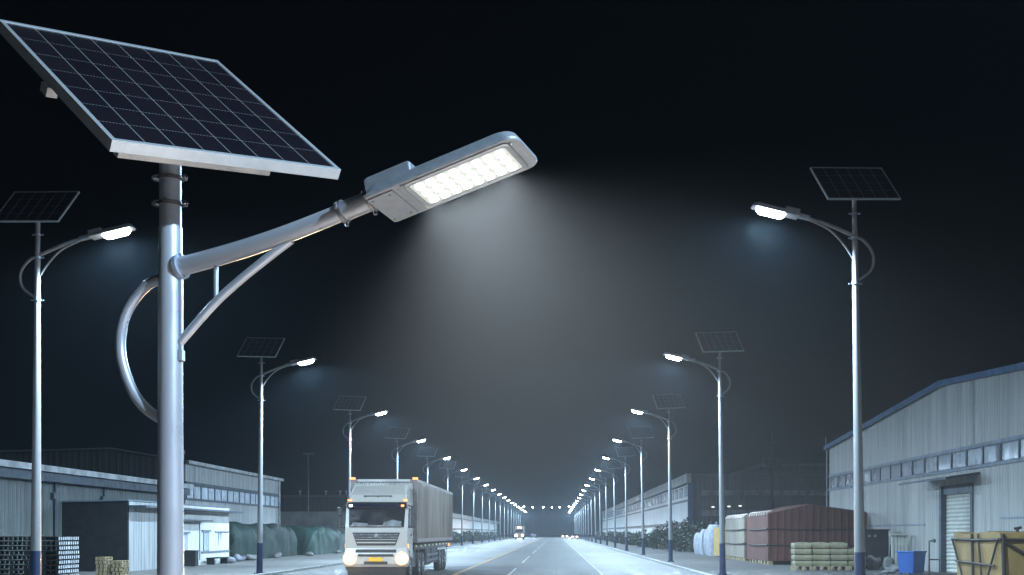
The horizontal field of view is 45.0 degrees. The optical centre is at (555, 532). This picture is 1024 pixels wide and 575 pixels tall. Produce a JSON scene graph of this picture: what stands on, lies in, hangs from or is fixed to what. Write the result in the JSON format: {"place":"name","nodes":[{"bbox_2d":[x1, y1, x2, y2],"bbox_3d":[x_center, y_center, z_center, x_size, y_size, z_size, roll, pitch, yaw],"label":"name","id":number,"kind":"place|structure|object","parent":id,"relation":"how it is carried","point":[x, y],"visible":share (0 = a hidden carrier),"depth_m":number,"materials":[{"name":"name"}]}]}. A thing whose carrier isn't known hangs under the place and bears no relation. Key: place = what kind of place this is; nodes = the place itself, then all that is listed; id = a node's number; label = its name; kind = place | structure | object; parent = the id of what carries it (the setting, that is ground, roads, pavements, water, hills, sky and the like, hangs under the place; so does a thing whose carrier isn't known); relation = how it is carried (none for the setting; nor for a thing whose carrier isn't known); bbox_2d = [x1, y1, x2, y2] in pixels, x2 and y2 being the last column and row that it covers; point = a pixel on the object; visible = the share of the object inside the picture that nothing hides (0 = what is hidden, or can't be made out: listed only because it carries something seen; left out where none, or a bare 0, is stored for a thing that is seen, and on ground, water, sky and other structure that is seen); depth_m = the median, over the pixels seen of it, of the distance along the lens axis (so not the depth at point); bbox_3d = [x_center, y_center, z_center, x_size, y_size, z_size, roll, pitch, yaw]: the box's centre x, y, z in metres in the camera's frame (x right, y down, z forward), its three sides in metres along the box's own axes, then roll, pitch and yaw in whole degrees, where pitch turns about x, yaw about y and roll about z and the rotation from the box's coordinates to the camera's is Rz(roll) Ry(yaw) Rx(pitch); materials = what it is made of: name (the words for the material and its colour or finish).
{"place":"outdoors","nodes":[
{"label":"outdoors","id":0,"kind":"place"},
{"bbox_2d":[0,447,283,523],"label":"warehouse","id":1,"kind":"structure","parent":0,"point":[231,488],"depth_m":82.88,"materials":[{"name":"metal"}]},
{"bbox_2d":[186,486,201,499],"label":"window","id":2,"kind":"structure","parent":1,"relation":"in","point":[196,493],"depth_m":82.42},
{"bbox_2d":[202,487,214,500],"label":"window","id":3,"kind":"structure","parent":1,"relation":"in","point":[208,493],"depth_m":85.16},
{"bbox_2d":[215,488,227,501],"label":"window","id":4,"kind":"structure","parent":1,"relation":"in","point":[221,495],"depth_m":88.47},
{"bbox_2d":[228,490,239,502],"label":"window","id":5,"kind":"structure","parent":1,"relation":"in","point":[233,496],"depth_m":91.81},
{"bbox_2d":[240,492,250,503],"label":"window","id":6,"kind":"structure","parent":1,"relation":"in","point":[245,497],"depth_m":95.45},
{"bbox_2d":[41,548,440,574],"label":"yard","id":7,"kind":"structure","parent":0,"point":[245,567],"depth_m":68.99,"materials":[{"name":"concrete"}]},
{"bbox_2d":[0,191,135,574],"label":"street lamp","id":8,"kind":"object","parent":7,"relation":"on","point":[37,207],"visible":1,"depth_m":32.33,"materials":[{"name":"metal"}]},
{"bbox_2d":[0,459,193,573],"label":"long hall","id":9,"kind":"structure","parent":7,"relation":"on","point":[59,485],"depth_m":58.53,"materials":[{"name":"metal"}]},
{"bbox_2d":[61,499,243,571],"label":"shed","id":10,"kind":"structure","parent":7,"relation":"on","point":[125,529],"depth_m":60.53,"materials":[{"name":"white paint"}]},
{"bbox_2d":[202,530,210,550],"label":"window","id":11,"kind":"structure","parent":10,"relation":"in","point":[205,532],"depth_m":73.18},
{"bbox_2d":[184,550,198,565],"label":"dark bin","id":12,"kind":"object","parent":7,"relation":"on","point":[190,557],"visible":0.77,"depth_m":68.20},
{"bbox_2d":[206,557,228,564],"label":"bench","id":13,"kind":"object","parent":7,"relation":"on","point":[211,560],"visible":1,"depth_m":73.29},
{"bbox_2d":[229,521,296,558],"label":"covered heap","id":14,"kind":"object","parent":7,"relation":"on","point":[279,537],"visible":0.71,"depth_m":90.32,"materials":[{"name":"fabric"}]},
{"bbox_2d":[0,19,536,574],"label":"street lamp","id":15,"kind":"object","parent":7,"relation":"on","point":[170,113],"visible":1,"depth_m":11.42,"materials":[{"name":"silver paint"}]},
{"bbox_2d":[237,337,316,573],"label":"street lamp","id":16,"kind":"object","parent":7,"relation":"on","point":[261,348],"visible":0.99,"depth_m":56.83,"materials":[{"name":"metal"}]},
{"bbox_2d":[290,526,344,554],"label":"covered heap","id":17,"kind":"object","parent":7,"relation":"on","point":[317,540],"visible":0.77,"depth_m":106.56,"materials":[{"name":"fabric"}]},
{"bbox_2d":[333,396,387,501],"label":"street lamp","id":18,"kind":"object","parent":7,"relation":"on","point":[354,403],"visible":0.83,"depth_m":81.34,"materials":[{"name":"metal"}]},
{"bbox_2d":[384,427,425,478],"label":"street lamp","id":19,"kind":"object","parent":7,"relation":"on","point":[396,433],"visible":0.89,"depth_m":105.83,"materials":[{"name":"metal"}]},
{"bbox_2d":[417,447,450,482],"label":"street lamp","id":20,"kind":"object","parent":7,"relation":"on","point":[428,451],"visible":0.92,"depth_m":130.33,"materials":[{"name":"metal"}]},
{"bbox_2d":[276,535,547,574],"bbox_3d":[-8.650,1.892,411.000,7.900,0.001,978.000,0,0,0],"label":"road left lane","id":21,"kind":"structure","parent":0,"point":[471,555],"depth_m":106.51,"materials":[{"name":"asphalt"}]},
{"bbox_2d":[337,477,452,574],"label":"truck","id":22,"kind":"object","parent":21,"relation":"on","point":[398,526],"visible":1,"depth_m":47.99,"materials":[{"name":"beige paint"}]},
{"bbox_2d":[515,526,524,539],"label":"truck","id":23,"kind":"object","parent":21,"relation":"on","point":[519,531],"visible":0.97,"depth_m":335.00,"materials":[{"name":"white"}]},
{"bbox_2d":[0,0,1023,533],"label":"sky","id":24,"kind":"structure","parent":0,"point":[516,324],"materials":[{"name":"black"}]},
{"bbox_2d":[474,534,601,574],"bbox_3d":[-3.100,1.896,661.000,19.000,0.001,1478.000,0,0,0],"label":"road","id":25,"kind":"structure","parent":0,"point":[554,554],"depth_m":83.81,"materials":[{"name":"asphalt"}]},
{"bbox_2d":[424,566,515,574],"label":"road patch","id":26,"kind":"object","parent":25,"relation":"on","point":[480,570],"visible":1,"depth_m":61.45,"materials":[{"name":"asphalt"}]},
{"bbox_2d":[560,535,697,574],"bbox_3d":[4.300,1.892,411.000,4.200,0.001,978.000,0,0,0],"label":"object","id":27,"kind":"structure","parent":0,"point":[605,560],"depth_m":78.04,"materials":[{"name":"concrete"}]},
{"bbox_2d":[438,534,956,574],"bbox_3d":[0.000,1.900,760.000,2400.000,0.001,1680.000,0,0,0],"label":"ground","id":28,"kind":"structure","parent":0,"point":[699,562],"depth_m":73.46,"materials":[{"name":"concrete"}]},
{"bbox_2d":[280,512,345,536],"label":"boundary wall","id":29,"kind":"structure","parent":28,"relation":"on","point":[306,519],"depth_m":150.00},
{"bbox_2d":[280,490,347,511],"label":"dark hall","id":30,"kind":"structure","parent":28,"relation":"on","point":[317,503],"depth_m":200.00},
{"bbox_2d":[252,536,529,574],"bbox_3d":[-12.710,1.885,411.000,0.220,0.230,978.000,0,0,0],"label":"kerb","id":31,"kind":"structure","parent":28,"relation":"on","point":[300,569],"depth_m":63.70,"materials":[{"name":"concrete"}]},
{"bbox_2d":[439,460,467,547],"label":"street lamp","id":32,"kind":"object","parent":28,"relation":"on","point":[447,464],"visible":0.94,"depth_m":154.84,"materials":[{"name":"metal"}]},
{"bbox_2d":[455,471,479,545],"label":"street lamp","id":33,"kind":"object","parent":28,"relation":"on","point":[462,474],"visible":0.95,"depth_m":179.32,"materials":[{"name":"metal"}]},
{"bbox_2d":[453,513,498,532],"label":"long warehouse","id":34,"kind":"structure","parent":28,"relation":"on","point":[467,523],"depth_m":333.17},
{"bbox_2d":[467,478,487,543],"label":"street lamp","id":35,"kind":"object","parent":28,"relation":"on","point":[474,481],"visible":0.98,"depth_m":203.81,"materials":[{"name":"metal"}]},
{"bbox_2d":[477,484,494,542],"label":"street lamp","id":36,"kind":"object","parent":28,"relation":"on","point":[482,487],"visible":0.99,"depth_m":228.34,"materials":[{"name":"metal"}]},
{"bbox_2d":[582,484,600,542],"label":"street lamp","id":37,"kind":"object","parent":28,"relation":"on","point":[594,488],"visible":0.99,"depth_m":230.22,"materials":[{"name":"metal"}]},
{"bbox_2d":[584,478,605,543],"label":"street lamp","id":38,"kind":"object","parent":28,"relation":"on","point":[598,481],"visible":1,"depth_m":205.24,"materials":[{"name":"metal"}]},
{"bbox_2d":[589,471,612,545],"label":"street lamp","id":39,"kind":"object","parent":28,"relation":"on","point":[602,474],"visible":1,"depth_m":180.22,"materials":[{"name":"metal"}]},
{"bbox_2d":[594,461,621,547],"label":"street lamp","id":40,"kind":"object","parent":28,"relation":"on","point":[613,464],"visible":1,"depth_m":155.20,"materials":[{"name":"metal"}]},
{"bbox_2d":[602,447,635,550],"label":"street lamp","id":41,"kind":"object","parent":28,"relation":"on","point":[624,451],"visible":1,"depth_m":130.21,"materials":[{"name":"metal"}]},
{"bbox_2d":[612,426,653,554],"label":"street lamp","id":42,"kind":"object","parent":28,"relation":"on","point":[641,432],"visible":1,"depth_m":105.20,"materials":[{"name":"metal"}]},
{"bbox_2d":[569,536,711,574],"bbox_3d":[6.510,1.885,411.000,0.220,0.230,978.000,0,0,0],"label":"kerb","id":43,"kind":"structure","parent":28,"relation":"on","point":[677,566],"depth_m":74.01,"materials":[{"name":"concrete"}]},
{"bbox_2d":[633,529,652,546],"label":"hedge bush","id":44,"kind":"object","parent":28,"relation":"on","point":[637,539],"visible":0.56,"depth_m":157.95,"materials":[{"name":"green plant"}]},
{"bbox_2d":[647,529,667,548],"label":"shrub","id":45,"kind":"object","parent":28,"relation":"on","point":[656,536],"visible":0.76,"depth_m":140.56,"materials":[{"name":"green plant"}]},
{"bbox_2d":[630,394,685,561],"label":"street lamp","id":46,"kind":"object","parent":28,"relation":"on","point":[666,401],"visible":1,"depth_m":80.19,"materials":[{"name":"metal"}]},
{"bbox_2d":[658,526,689,550],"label":"shrub","id":47,"kind":"object","parent":28,"relation":"on","point":[678,542],"visible":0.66,"depth_m":124.38,"materials":[{"name":"green plant"}]},
{"bbox_2d":[661,519,691,549],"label":"shrub","id":48,"kind":"object","parent":28,"relation":"on","point":[674,525],"visible":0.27,"depth_m":130.98,"materials":[{"name":"green plant"}]},
{"bbox_2d":[683,525,706,550],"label":"shrub","id":49,"kind":"object","parent":28,"relation":"on","point":[690,535],"visible":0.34,"depth_m":113.64,"materials":[{"name":"green plant"}]},
{"bbox_2d":[693,533,700,553],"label":"bulk bag","id":50,"kind":"object","parent":28,"relation":"on","point":[696,546],"visible":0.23,"depth_m":109.98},
{"bbox_2d":[680,517,717,551],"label":"shrub","id":51,"kind":"object","parent":28,"relation":"on","point":[690,524],"visible":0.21,"depth_m":119.39,"materials":[{"name":"green plant"}]},
{"bbox_2d":[699,529,706,554],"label":"bulk bag","id":52,"kind":"object","parent":28,"relation":"on","point":[702,544],"visible":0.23,"depth_m":105.26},
{"bbox_2d":[663,331,743,574],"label":"street lamp","id":53,"kind":"object","parent":28,"relation":"on","point":[720,342],"visible":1,"depth_m":55.21,"materials":[{"name":"metal"}]},
{"bbox_2d":[601,473,828,544],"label":"long warehouse","id":54,"kind":"structure","parent":28,"relation":"on","point":[695,496],"depth_m":163.02,"materials":[{"name":"white"}]},
{"bbox_2d":[706,522,725,555],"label":"bulk bag","id":55,"kind":"object","parent":28,"relation":"on","point":[710,540],"visible":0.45,"depth_m":100.33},
{"bbox_2d":[713,527,725,555],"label":"yellow bale","id":56,"kind":"object","parent":28,"relation":"on","point":[716,541],"visible":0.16,"depth_m":96.62},
{"bbox_2d":[725,513,749,560],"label":"covered cargo","id":57,"kind":"object","parent":28,"relation":"on","point":[736,533],"visible":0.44,"depth_m":86.03,"materials":[{"name":"white fabric"}]},
{"bbox_2d":[746,517,749,558],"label":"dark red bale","id":58,"kind":"object","parent":28,"relation":"on","point":[747,545],"visible":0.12,"depth_m":82.02},
{"bbox_2d":[760,431,783,508],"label":"utility pole","id":59,"kind":"object","parent":28,"relation":"on","point":[777,461],"visible":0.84,"depth_m":157.85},
{"bbox_2d":[791,565,811,569],"bbox_3d":[12.430,1.790,62.500,0.860,0.220,1.000,0,0,0],"label":"pallet","id":60,"kind":"object","parent":28,"relation":"on","point":[801,567],"visible":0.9,"depth_m":62.05,"materials":[{"name":"brown wood"}]},
{"bbox_2d":[791,560,812,565],"bbox_3d":[12.448,1.525,62.476,0.882,0.300,1.017,0,0,0],"label":"sack","id":61,"kind":"object","parent":60,"relation":"on","point":[801,563],"visible":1,"depth_m":61.98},
{"bbox_2d":[791,554,811,559],"bbox_3d":[12.442,1.225,62.528,0.882,0.300,1.017,0,0,0],"label":"sack","id":62,"kind":"object","parent":61,"relation":"on","point":[801,557],"visible":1,"depth_m":62.03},
{"bbox_2d":[791,548,811,553],"bbox_3d":[12.419,0.925,62.483,0.882,0.300,1.017,0,0,0],"label":"sack","id":63,"kind":"object","parent":62,"relation":"on","point":[801,551],"visible":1,"depth_m":61.99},
{"bbox_2d":[791,542,811,547],"bbox_3d":[12.425,0.625,62.495,0.884,0.300,1.017,0,0,0],"label":"sack","id":64,"kind":"object","parent":63,"relation":"on","point":[801,545],"visible":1,"depth_m":62.00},
{"bbox_2d":[748,504,866,564],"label":"covered cargo","id":65,"kind":"object","parent":28,"relation":"on","point":[775,533],"visible":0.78,"depth_m":73.00,"materials":[{"name":"brown fabric"}]},
{"bbox_2d":[812,566,829,569],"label":"pallet","id":66,"kind":"object","parent":28,"relation":"on","point":[820,567],"visible":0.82,"depth_m":62.00,"materials":[{"name":"brown wood"}]},
{"bbox_2d":[811,560,829,565],"bbox_3d":[13.341,1.525,62.494,0.883,0.300,1.017,0,0,0],"label":"sack","id":67,"kind":"object","parent":66,"relation":"on","point":[820,563],"visible":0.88,"depth_m":62.00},
{"bbox_2d":[811,554,829,559],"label":"sack","id":68,"kind":"object","parent":67,"relation":"on","point":[820,557],"visible":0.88,"depth_m":61.99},
{"bbox_2d":[811,548,829,553],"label":"sack","id":69,"kind":"object","parent":68,"relation":"on","point":[820,551],"visible":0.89,"depth_m":62.01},
{"bbox_2d":[751,167,900,574],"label":"street lamp","id":70,"kind":"object","parent":28,"relation":"on","point":[854,184],"visible":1,"depth_m":30.19,"materials":[{"name":"metal"}]},
{"bbox_2d":[830,566,847,569],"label":"pallet","id":71,"kind":"object","parent":28,"relation":"on","point":[838,567],"visible":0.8,"depth_m":62.00,"materials":[{"name":"brown wood"}]},
{"bbox_2d":[826,560,847,565],"bbox_3d":[14.222,1.525,62.529,0.883,0.300,1.017,0,0,0],"label":"sack","id":72,"kind":"object","parent":71,"relation":"on","point":[838,563],"visible":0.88,"depth_m":62.03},
{"bbox_2d":[829,554,847,559],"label":"sack","id":73,"kind":"object","parent":72,"relation":"on","point":[838,557],"visible":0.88,"depth_m":61.99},
{"bbox_2d":[865,555,881,569],"bbox_3d":[16.150,1.549,63.246,1.074,0.768,0.869,0,0,0],"label":"sack","id":74,"kind":"object","parent":28,"relation":"on","point":[873,563],"visible":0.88,"depth_m":62.91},
{"bbox_2d":[865,529,889,566],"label":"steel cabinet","id":75,"kind":"object","parent":28,"relation":"on","point":[876,543],"visible":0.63,"depth_m":65.98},
{"bbox_2d":[881,556,894,569],"bbox_3d":[16.913,1.563,62.791,0.702,0.723,0.606,0,0,0],"label":"sack","id":76,"kind":"object","parent":28,"relation":"on","point":[888,561],"visible":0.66,"depth_m":62.59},
{"bbox_2d":[889,534,909,564],"bbox_3d":[17.710,0.980,63.650,1.020,1.840,0.340,0,0,0],"label":"panel rack","id":77,"kind":"object","parent":28,"relation":"on","point":[902,542],"visible":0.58,"depth_m":63.60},
{"bbox_2d":[896,551,926,573],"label":"blue bin","id":78,"kind":"object","parent":28,"relation":"on","point":[909,562],"visible":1,"depth_m":56.09,"materials":[{"name":"plastic"}]},
{"bbox_2d":[824,362,1023,572],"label":"warehouse","id":79,"kind":"structure","parent":28,"relation":"on","point":[943,461],"depth_m":58.59,"materials":[{"name":"metal"}]},
{"bbox_2d":[870,467,879,481],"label":"window","id":80,"kind":"structure","parent":79,"relation":"in","point":[874,472],"depth_m":70.93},
{"bbox_2d":[880,465,889,480],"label":"window","id":81,"kind":"structure","parent":79,"relation":"in","point":[884,470],"depth_m":68.78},
{"bbox_2d":[890,463,899,478],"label":"window","id":82,"kind":"structure","parent":79,"relation":"in","point":[894,468],"depth_m":66.81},
{"bbox_2d":[900,460,911,477],"bbox_3d":[18.369,-3.320,64.649,0.058,0.800,2.098,0,0,0],"label":"window","id":83,"kind":"structure","parent":79,"relation":"in","point":[905,467],"depth_m":64.66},
{"bbox_2d":[912,458,923,475],"bbox_3d":[18.369,-3.320,62.549,0.058,0.800,2.098,0,0,0],"label":"window","id":84,"kind":"structure","parent":79,"relation":"in","point":[918,464],"depth_m":62.52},
{"bbox_2d":[924,455,936,473],"bbox_3d":[18.369,-3.320,60.449,0.058,0.800,2.098,0,0,0],"label":"window","id":85,"kind":"structure","parent":79,"relation":"in","point":[930,463],"depth_m":60.52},
{"bbox_2d":[937,452,950,471],"bbox_3d":[18.369,-3.320,58.349,0.058,0.800,2.098,0,0,0],"label":"window","id":86,"kind":"structure","parent":79,"relation":"in","point":[943,460],"depth_m":58.34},
{"bbox_2d":[946,493,969,572],"bbox_3d":[18.565,-0.058,56.650,0.070,3.875,3.900,0,0,0],"label":"roller door","id":87,"kind":"structure","parent":79,"relation":"in","point":[962,516],"depth_m":57.37,"materials":[{"name":"metal"}]},
{"bbox_2d":[951,449,965,468],"bbox_3d":[18.369,-3.320,56.249,0.058,0.800,2.098,0,0,0],"label":"window","id":88,"kind":"structure","parent":79,"relation":"in","point":[958,458],"depth_m":56.32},
{"bbox_2d":[966,446,981,466],"bbox_3d":[18.369,-3.320,54.149,0.058,0.800,2.098,0,0,0],"label":"window","id":89,"kind":"structure","parent":79,"relation":"in","point":[973,456],"depth_m":54.16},
{"bbox_2d":[982,443,999,464],"bbox_3d":[18.369,-3.320,52.049,0.058,0.800,2.098,0,0,0],"label":"window","id":90,"kind":"structure","parent":79,"relation":"in","point":[990,453],"depth_m":52.04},
{"bbox_2d":[1000,439,1018,461],"bbox_3d":[18.369,-3.320,49.949,0.058,0.800,2.098,0,0,0],"label":"window","id":91,"kind":"structure","parent":79,"relation":"in","point":[1009,450],"depth_m":49.99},
{"bbox_2d":[928,539,939,573],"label":"standpipe","id":92,"kind":"object","parent":28,"relation":"on","point":[932,541],"visible":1,"depth_m":57.17,"materials":[{"name":"metal"}]},
{"bbox_2d":[950,526,1023,574],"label":"strapped crate","id":93,"kind":"object","parent":28,"relation":"on","point":[990,553],"visible":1,"depth_m":38.47,"materials":[{"name":"yellow wood"}]},
{"bbox_2d":[730,463,828,473],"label":"dark hall","id":94,"kind":"structure","parent":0,"point":[799,468],"depth_m":215.00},
{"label":"pallet","id":95,"kind":"object","parent":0,"visible":0},
{"bbox_2d":[28,569,68,573],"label":"pallet","id":96,"kind":"object","parent":95,"relation":"on","point":[60,571],"visible":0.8,"depth_m":46.42,"materials":[{"name":"black plastic"}]},
{"bbox_2d":[28,565,68,568],"bbox_3d":[-19.085,1.291,46.453,1.165,0.150,0.920,0,0,0],"label":"pallet","id":97,"kind":"object","parent":96,"relation":"on","point":[53,566],"visible":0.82,"depth_m":46.21,"materials":[{"name":"black plastic"}]},
{"bbox_2d":[28,560,68,563],"bbox_3d":[-19.059,1.113,46.440,1.165,0.150,0.920,0,0,0],"label":"pallet","id":98,"kind":"object","parent":97,"relation":"on","point":[58,561],"visible":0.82,"depth_m":46.18,"materials":[{"name":"black plastic"}]},
{"bbox_2d":[28,555,68,559],"bbox_3d":[-19.073,0.935,46.474,1.165,0.150,0.920,0,0,0],"label":"pallet","id":99,"kind":"object","parent":98,"relation":"on","point":[60,557],"visible":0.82,"depth_m":46.30,"materials":[{"name":"black plastic"}]},
{"bbox_2d":[28,551,68,554],"bbox_3d":[-19.087,0.757,46.464,1.165,0.150,0.920,0,0,0],"label":"pallet","id":100,"kind":"object","parent":99,"relation":"on","point":[57,552],"visible":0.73,"depth_m":46.23,"materials":[{"name":"black plastic"}]},
{"bbox_2d":[28,546,68,549],"bbox_3d":[-19.058,0.579,46.449,1.165,0.150,0.920,0,0,0],"label":"pallet","id":101,"kind":"object","parent":100,"relation":"on","point":[58,547],"visible":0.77,"depth_m":46.15,"materials":[{"name":"black plastic"}]},
{"bbox_2d":[28,541,68,544],"bbox_3d":[-19.080,0.401,46.470,1.165,0.150,0.920,0,0,0],"label":"pallet","id":102,"kind":"object","parent":101,"relation":"on","point":[57,542],"visible":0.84,"depth_m":46.14,"materials":[{"name":"black plastic"}]},
{"bbox_2d":[28,536,68,540],"bbox_3d":[-19.095,0.223,46.468,1.165,0.150,0.920,0,0,0],"label":"pallet","id":103,"kind":"object","parent":102,"relation":"on","point":[47,538],"visible":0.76,"depth_m":46.42,"materials":[{"name":"black plastic"}]},
{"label":"pallet","id":104,"kind":"object","parent":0,"visible":0},
{"bbox_2d":[0,574,29,574],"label":"pallet","id":105,"kind":"object","parent":104,"relation":"on","point":[14,574],"visible":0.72,"depth_m":46.29,"materials":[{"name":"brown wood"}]},
{"bbox_2d":[0,569,29,573],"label":"pallet","id":106,"kind":"object","parent":105,"relation":"on","point":[14,570],"visible":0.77,"depth_m":46.41,"materials":[{"name":"black plastic"}]},
{"bbox_2d":[0,565,27,568],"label":"pallet","id":107,"kind":"object","parent":106,"relation":"on","point":[11,566],"visible":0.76,"depth_m":46.21,"materials":[{"name":"plastic"}]},
{"bbox_2d":[0,560,27,563],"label":"pallet","id":108,"kind":"object","parent":107,"relation":"on","point":[16,561],"visible":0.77,"depth_m":46.09,"materials":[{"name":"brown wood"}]},
{"bbox_2d":[0,555,29,559],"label":"pallet","id":109,"kind":"object","parent":108,"relation":"on","point":[9,557],"visible":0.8,"depth_m":46.30,"materials":[{"name":"plastic"}]},
{"bbox_2d":[0,551,27,554],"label":"pallet","id":110,"kind":"object","parent":109,"relation":"on","point":[16,552],"visible":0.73,"depth_m":46.09,"materials":[{"name":"plastic"}]},
{"bbox_2d":[0,546,27,549],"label":"pallet","id":111,"kind":"object","parent":110,"relation":"on","point":[14,547],"visible":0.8,"depth_m":46.11,"materials":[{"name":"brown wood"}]},
{"bbox_2d":[0,541,27,544],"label":"pallet","id":112,"kind":"object","parent":111,"relation":"on","point":[14,542],"visible":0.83,"depth_m":46.39,"materials":[{"name":"plastic"}]},
{"bbox_2d":[0,536,30,540],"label":"pallet","id":113,"kind":"object","parent":112,"relation":"on","point":[9,538],"visible":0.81,"depth_m":46.46,"materials":[{"name":"plastic"}]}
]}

